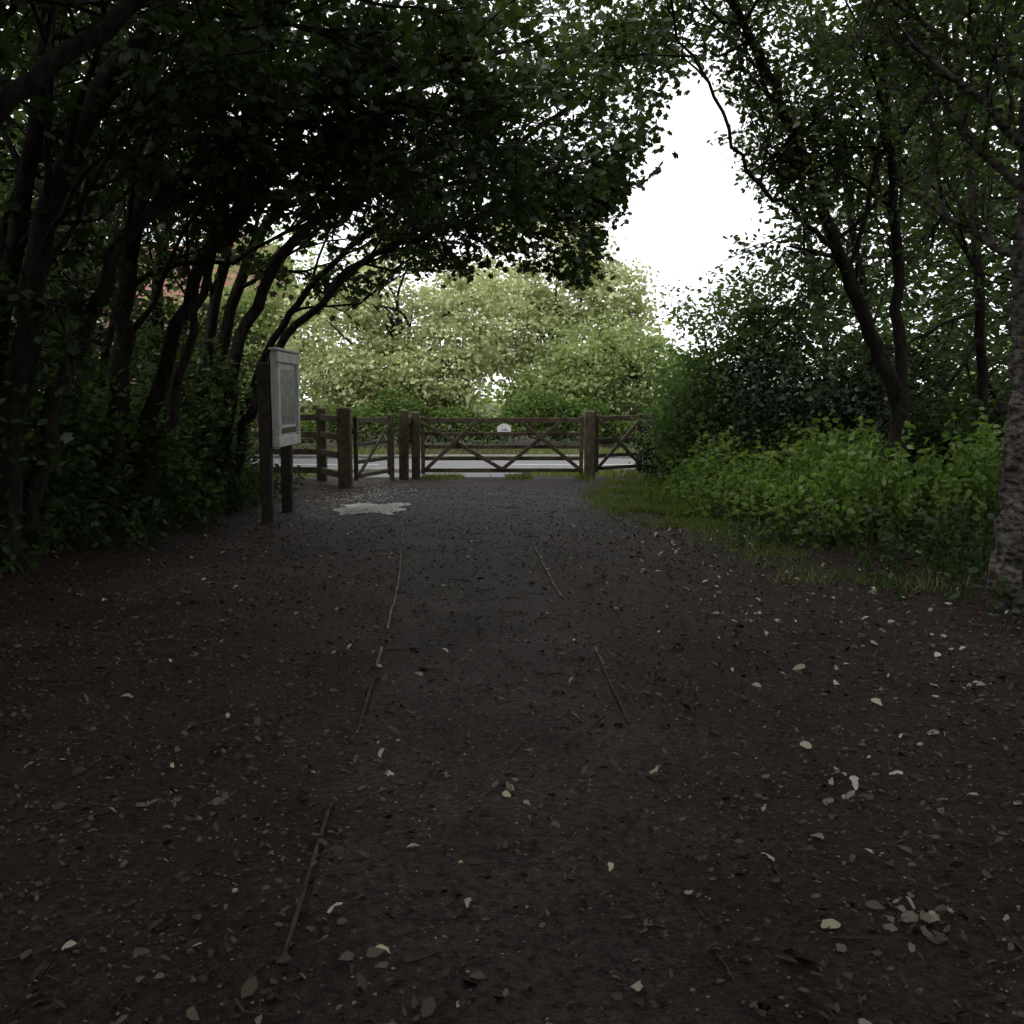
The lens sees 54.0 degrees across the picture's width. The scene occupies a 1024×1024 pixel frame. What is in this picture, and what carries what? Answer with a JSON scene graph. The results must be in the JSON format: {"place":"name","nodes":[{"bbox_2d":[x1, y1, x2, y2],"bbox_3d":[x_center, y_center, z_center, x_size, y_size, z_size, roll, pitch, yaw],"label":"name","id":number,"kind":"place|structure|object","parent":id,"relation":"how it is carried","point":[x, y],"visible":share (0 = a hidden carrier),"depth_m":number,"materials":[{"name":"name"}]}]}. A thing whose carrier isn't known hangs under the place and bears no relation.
{"place":"outdoors","nodes":[
{"label":"outdoors","id":0,"kind":"place"},
{"bbox_2d":[57,246,295,311],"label":"roof","id":1,"kind":"structure","parent":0,"point":[228,282],"depth_m":41.14,"materials":[{"name":"tile"}]},
{"bbox_2d":[353,473,519,476],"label":"driveway","id":2,"kind":"structure","parent":0,"point":[465,474],"depth_m":19.73,"materials":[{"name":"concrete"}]},
{"bbox_2d":[246,459,634,467],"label":"road","id":3,"kind":"structure","parent":0,"point":[459,464],"depth_m":23.10,"materials":[{"name":"grey asphalt"}]},
{"bbox_2d":[273,464,629,464],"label":"road marking","id":4,"kind":"object","parent":3,"relation":"on","point":[512,464],"visible":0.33,"depth_m":22.69,"materials":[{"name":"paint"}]},
{"bbox_2d":[0,401,1023,1023],"bbox_3d":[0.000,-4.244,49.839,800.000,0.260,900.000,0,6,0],"label":"ground","id":5,"kind":"structure","parent":0,"point":[938,983],"depth_m":4.33,"materials":[{"name":"brown soil"}]},
{"bbox_2d":[0,38,93,457],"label":"sycamore tree","id":6,"kind":"object","parent":5,"relation":"on","point":[24,296],"visible":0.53,"depth_m":8.37,"materials":[{"name":"green plant"}]},
{"bbox_2d":[0,10,198,471],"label":"sycamore tree","id":7,"kind":"object","parent":5,"relation":"on","point":[107,226],"visible":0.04,"depth_m":15.38,"materials":[{"name":"green plant"}]},
{"bbox_2d":[0,1,282,323],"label":"sycamore tree","id":8,"kind":"object","parent":5,"relation":"on","point":[14,38],"visible":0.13,"depth_m":10.41,"materials":[{"name":"green plant"}]},
{"bbox_2d":[0,455,305,573],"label":"undergrowth plant","id":9,"kind":"object","parent":5,"relation":"on","point":[58,534],"visible":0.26,"depth_m":9.99,"materials":[{"name":"green plant"}]},
{"bbox_2d":[0,178,306,552],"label":"hazel shrub","id":10,"kind":"object","parent":5,"relation":"on","point":[68,413],"visible":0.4,"depth_m":10.49,"materials":[{"name":"green plant"}]},
{"bbox_2d":[0,0,308,475],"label":"sycamore tree","id":11,"kind":"object","parent":5,"relation":"on","point":[108,333],"visible":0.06,"depth_m":12.88,"materials":[{"name":"green plant"}]},
{"bbox_2d":[6,1,302,448],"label":"sycamore tree","id":12,"kind":"object","parent":5,"relation":"on","point":[159,259],"visible":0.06,"depth_m":16.17,"materials":[{"name":"green plant"}]},
{"bbox_2d":[62,282,275,529],"bbox_3d":[-4.732,-1.718,13.972,2.700,3.410,7.649,-2,7,-17],"label":"elder shrub","id":13,"kind":"object","parent":5,"relation":"on","point":[166,470],"visible":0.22,"depth_m":11.56,"materials":[{"name":"green plant"}]},
{"bbox_2d":[60,306,291,430],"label":"walls","id":14,"kind":"structure","parent":5,"relation":"on","point":[101,318],"depth_m":40.42,"materials":[{"name":"brick"}]},
{"bbox_2d":[143,214,351,396],"bbox_3d":[-9.098,-6.632,36.115,6.052,8.295,7.897,6,9,42],"label":"lime tree","id":15,"kind":"object","parent":5,"relation":"on","point":[266,329],"visible":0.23,"depth_m":35.16,"materials":[{"name":"green plant"}]},
{"bbox_2d":[0,0,509,125],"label":"sycamore tree","id":16,"kind":"object","parent":5,"relation":"on","point":[39,76],"visible":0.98,"depth_m":7.11,"materials":[{"name":"green plant"}]},
{"bbox_2d":[256,347,300,522],"bbox_3d":[-2.927,-0.940,12.725,0.274,2.205,1.260,0,6,0],"label":"notice board","id":17,"kind":"object","parent":5,"relation":"on","point":[278,397],"visible":0.94,"depth_m":12.21,"materials":[{"name":"grey wood"}]},
{"bbox_2d":[236,407,337,480],"bbox_3d":[-4.667,-1.155,18.023,4.032,1.441,0.889,2,7,20],"label":"wooden fence","id":18,"kind":"object","parent":5,"relation":"on","point":[321,434],"visible":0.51,"depth_m":17.86,"materials":[{"name":"brown wood"}]},
{"bbox_2d":[0,0,651,564],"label":"sycamore tree","id":19,"kind":"object","parent":5,"relation":"on","point":[88,104],"visible":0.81,"depth_m":8.91,"materials":[{"name":"green plant"}]},
{"bbox_2d":[280,514,403,964],"bbox_3d":[-0.959,0.636,7.826,0.137,0.086,10.421,-1,6,-5],"label":"path edging","id":20,"kind":"object","parent":5,"relation":"on","point":[302,897],"visible":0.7,"depth_m":3.48,"materials":[{"name":"brown wood"}]},
{"bbox_2d":[36,0,678,529],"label":"sycamore tree","id":21,"kind":"object","parent":5,"relation":"on","point":[224,220],"visible":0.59,"depth_m":10.65,"materials":[{"name":"green plant"}]},
{"bbox_2d":[293,483,433,526],"bbox_3d":[-2.153,-0.199,15.024,1.922,0.039,8.062,0,6,0],"label":"gravel patch","id":22,"kind":"object","parent":5,"relation":"on","point":[366,498],"visible":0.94,"depth_m":15.38,"materials":[{"name":"grey gravel"}]},
{"bbox_2d":[333,502,410,514],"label":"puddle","id":23,"kind":"object","parent":5,"relation":"on","point":[386,509],"visible":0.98,"depth_m":13.59,"materials":[{"name":"liquid"}]},
{"bbox_2d":[336,407,408,487],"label":"pedestrian gate","id":24,"kind":"structure","parent":5,"relation":"on","point":[344,447],"depth_m":17.31,"materials":[{"name":"brown wood"}]},
{"bbox_2d":[262,210,537,442],"bbox_3d":[-3.744,-6.084,32.910,8.743,7.927,6.420,3,7,26],"label":"maple tree","id":25,"kind":"object","parent":5,"relation":"on","point":[417,368],"visible":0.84,"depth_m":32.19,"materials":[{"name":"green plant"}]},
{"bbox_2d":[116,0,748,502],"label":"sycamore tree","id":26,"kind":"object","parent":5,"relation":"on","point":[470,222],"visible":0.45,"depth_m":13.68,"materials":[{"name":"green plant"}]},
{"bbox_2d":[211,0,661,419],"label":"sycamore tree","id":27,"kind":"object","parent":5,"relation":"on","point":[241,283],"visible":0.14,"depth_m":15.32,"materials":[{"name":"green plant"}]},
{"bbox_2d":[246,455,635,458],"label":"kerb","id":28,"kind":"structure","parent":5,"relation":"on","point":[359,457],"depth_m":25.00,"materials":[{"name":"concrete"}]},
{"bbox_2d":[255,444,648,476],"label":"grass verge","id":29,"kind":"object","parent":5,"relation":"on","point":[610,472],"depth_m":26.34,"materials":[{"name":"green plant"}]},
{"bbox_2d":[328,468,634,472],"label":"kerb","id":30,"kind":"structure","parent":5,"relation":"on","point":[366,470],"depth_m":20.24,"materials":[{"name":"concrete"}]},
{"bbox_2d":[411,411,595,478],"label":"field gate","id":31,"kind":"structure","parent":5,"relation":"on","point":[589,439],"depth_m":18.74,"materials":[{"name":"brown wood"}]},
{"bbox_2d":[497,424,510,431],"bbox_3d":[-0.145,-1.562,18.605,0.260,0.160,0.015,0,-16,0],"label":"gate sign","id":32,"kind":"object","parent":31,"relation":"attached to","point":[504,428],"visible":1,"depth_m":18.60,"materials":[{"name":"metal"}]},
{"bbox_2d":[0,0,1023,423],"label":"woodland","id":33,"kind":"object","parent":5,"relation":"on","point":[992,256],"visible":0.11,"depth_m":20.96,"materials":[{"name":"green plant"}]},
{"bbox_2d":[0,478,1023,1023],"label":"leaf litter","id":34,"kind":"object","parent":5,"relation":"on","point":[542,924],"visible":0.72,"depth_m":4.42,"materials":[{"name":"brown plant"}]},
{"bbox_2d":[0,485,1023,1023],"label":"fallen leaves","id":35,"kind":"object","parent":5,"relation":"on","point":[490,741],"depth_m":4.56,"materials":[{"name":"brown plant"}]},
{"bbox_2d":[39,317,1011,431],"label":"background trees","id":36,"kind":"object","parent":5,"relation":"on","point":[496,404],"visible":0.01,"depth_m":46.13,"materials":[{"name":"green plant"}]},
{"bbox_2d":[120,631,978,990],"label":"fallen leaves","id":37,"kind":"object","parent":5,"relation":"on","point":[638,985],"visible":0.96,"depth_m":3.85,"materials":[{"name":"plant"}]},
{"bbox_2d":[458,210,665,438],"bbox_3d":[1.795,-7.150,36.725,7.924,9.187,7.133,3,7,26],"label":"maple tree","id":38,"kind":"object","parent":5,"relation":"on","point":[539,303],"visible":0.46,"depth_m":35.89,"materials":[{"name":"green plant"}]},
{"bbox_2d":[192,385,934,447],"bbox_3d":[0.985,-2.943,30.805,26.255,1.917,3.807,0,6,0],"label":"hedge","id":39,"kind":"object","parent":5,"relation":"on","point":[486,427],"visible":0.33,"depth_m":30.62,"materials":[{"name":"green plant"}]},
{"bbox_2d":[531,541,630,723],"bbox_3d":[0.386,0.660,7.573,0.047,0.067,5.898,0,6,-3],"label":"path edging","id":40,"kind":"object","parent":5,"relation":"on","point":[594,647],"visible":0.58,"depth_m":5.73,"materials":[{"name":"brown wood"}]},
{"bbox_2d":[482,306,705,442],"bbox_3d":[3.033,-4.434,33.169,8.154,4.588,4.679,-1,7,-13],"label":"lime tree","id":41,"kind":"object","parent":5,"relation":"on","point":[603,374],"visible":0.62,"depth_m":32.59,"materials":[{"name":"green plant"}]},
{"bbox_2d":[595,414,652,474],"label":"field gate","id":42,"kind":"structure","parent":5,"relation":"on","point":[619,440],"depth_m":19.27,"materials":[{"name":"brown wood"}]},
{"bbox_2d":[419,472,986,595],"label":"grass","id":43,"kind":"structure","parent":5,"relation":"on","point":[681,508],"depth_m":12.20,"materials":[{"name":"green plant"}]},
{"bbox_2d":[472,526,1023,928],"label":"fallen leaves","id":44,"kind":"object","parent":5,"relation":"on","point":[832,923],"visible":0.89,"depth_m":5.23,"materials":[{"name":"plant"}]},
{"bbox_2d":[618,231,942,482],"bbox_3d":[4.427,-2.369,16.334,5.475,4.200,3.534,3,7,25],"label":"dogwood shrub","id":45,"kind":"object","parent":5,"relation":"on","point":[680,434],"visible":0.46,"depth_m":16.09,"materials":[{"name":"green plant"}]},
{"bbox_2d":[561,0,1023,481],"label":"willow tree","id":46,"kind":"object","parent":5,"relation":"on","point":[794,157],"visible":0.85,"depth_m":10.58,"materials":[{"name":"green plant"}]},
{"bbox_2d":[623,327,995,478],"bbox_3d":[3.683,-1.500,15.714,3.793,2.587,7.494,-4,7,-30],"label":"yew bush","id":47,"kind":"object","parent":5,"relation":"on","point":[828,403],"visible":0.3,"depth_m":13.93,"materials":[{"name":"green plant"}]},
{"bbox_2d":[644,406,1006,547],"bbox_3d":[3.629,-0.634,12.811,3.516,1.519,6.331,0,6,0],"label":"nettle plant","id":48,"kind":"object","parent":5,"relation":"on","point":[829,477],"visible":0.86,"depth_m":10.80,"materials":[{"name":"green plant"}]},
{"bbox_2d":[686,0,973,450],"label":"ash tree","id":49,"kind":"object","parent":5,"relation":"on","point":[860,272],"visible":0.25,"depth_m":14.42,"materials":[{"name":"green plant"}]},
{"bbox_2d":[706,72,958,439],"bbox_3d":[4.654,-3.545,15.490,3.242,6.701,3.025,0,6,0],"label":"ash tree","id":50,"kind":"object","parent":5,"relation":"on","point":[741,146],"visible":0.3,"depth_m":15.65,"materials":[{"name":"green plant"}]},
{"bbox_2d":[706,487,1023,615],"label":"bramble plant","id":51,"kind":"object","parent":5,"relation":"on","point":[951,539],"visible":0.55,"depth_m":9.02,"materials":[{"name":"green plant"}]},
{"bbox_2d":[773,0,1023,609],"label":"birch tree","id":52,"kind":"object","parent":5,"relation":"on","point":[1006,558],"visible":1,"depth_m":6.95,"materials":[{"name":"green plant"}]},
{"bbox_2d":[782,0,1023,474],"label":"ash tree","id":53,"kind":"object","parent":5,"relation":"on","point":[979,348],"visible":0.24,"depth_m":12.65,"materials":[{"name":"green plant"}]},
{"bbox_2d":[882,896,953,937],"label":"fallen leaves","id":54,"kind":"object","parent":5,"relation":"on","point":[909,916],"visible":0.95,"depth_m":2.89,"materials":[{"name":"beige plant"}]},
{"bbox_2d":[836,233,1012,488],"bbox_3d":[6.734,-2.104,12.721,5.939,4.475,12.270,0,6,0],"label":"hawthorn shrub","id":55,"kind":"object","parent":5,"relation":"on","point":[931,431],"visible":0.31,"depth_m":13.66,"materials":[{"name":"green plant"}]},
{"bbox_2d":[889,124,1018,344],"bbox_3d":[7.320,-4.310,10.423,6.386,9.384,3.711,4,8,32],"label":"ash tree","id":56,"kind":"object","parent":5,"relation":"on","point":[978,280],"visible":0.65,"depth_m":11.71,"materials":[{"name":"green plant"}]},
{"bbox_2d":[894,6,1023,160],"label":"oak tree","id":57,"kind":"object","parent":5,"relation":"on","point":[998,101],"visible":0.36,"depth_m":9.03,"materials":[{"name":"green plant"}]},
{"bbox_2d":[910,402,1007,475],"bbox_3d":[6.064,-0.426,11.051,0.388,1.560,5.461,-2,7,-14],"label":"wooden fence","id":58,"kind":"object","parent":5,"relation":"on","point":[1002,410],"visible":0.17,"depth_m":12.13,"materials":[{"name":"brown wood"}]},
{"bbox_2d":[915,1,1023,405],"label":"ash tree","id":59,"kind":"object","parent":5,"relation":"on","point":[1000,301],"visible":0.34,"depth_m":14.62,"materials":[{"name":"green plant"}]},
{"bbox_2d":[979,151,1018,210],"bbox_3d":[10.177,-4.765,15.412,5.129,9.172,3.843,4,8,34],"label":"ash tree","id":60,"kind":"object","parent":5,"relation":"on","point":[1013,164],"visible":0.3,"depth_m":15.99,"materials":[{"name":"green plant"}]},
{"bbox_2d":[1,0,1022,400],"label":"sky","id":61,"kind":"structure","parent":0,"point":[676,226],"materials":[{"name":"white"}]},
{"bbox_2d":[270,479,765,1023],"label":"path","id":62,"kind":"structure","parent":0,"point":[512,895],"depth_m":3.40,"materials":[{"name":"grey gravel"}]}
]}

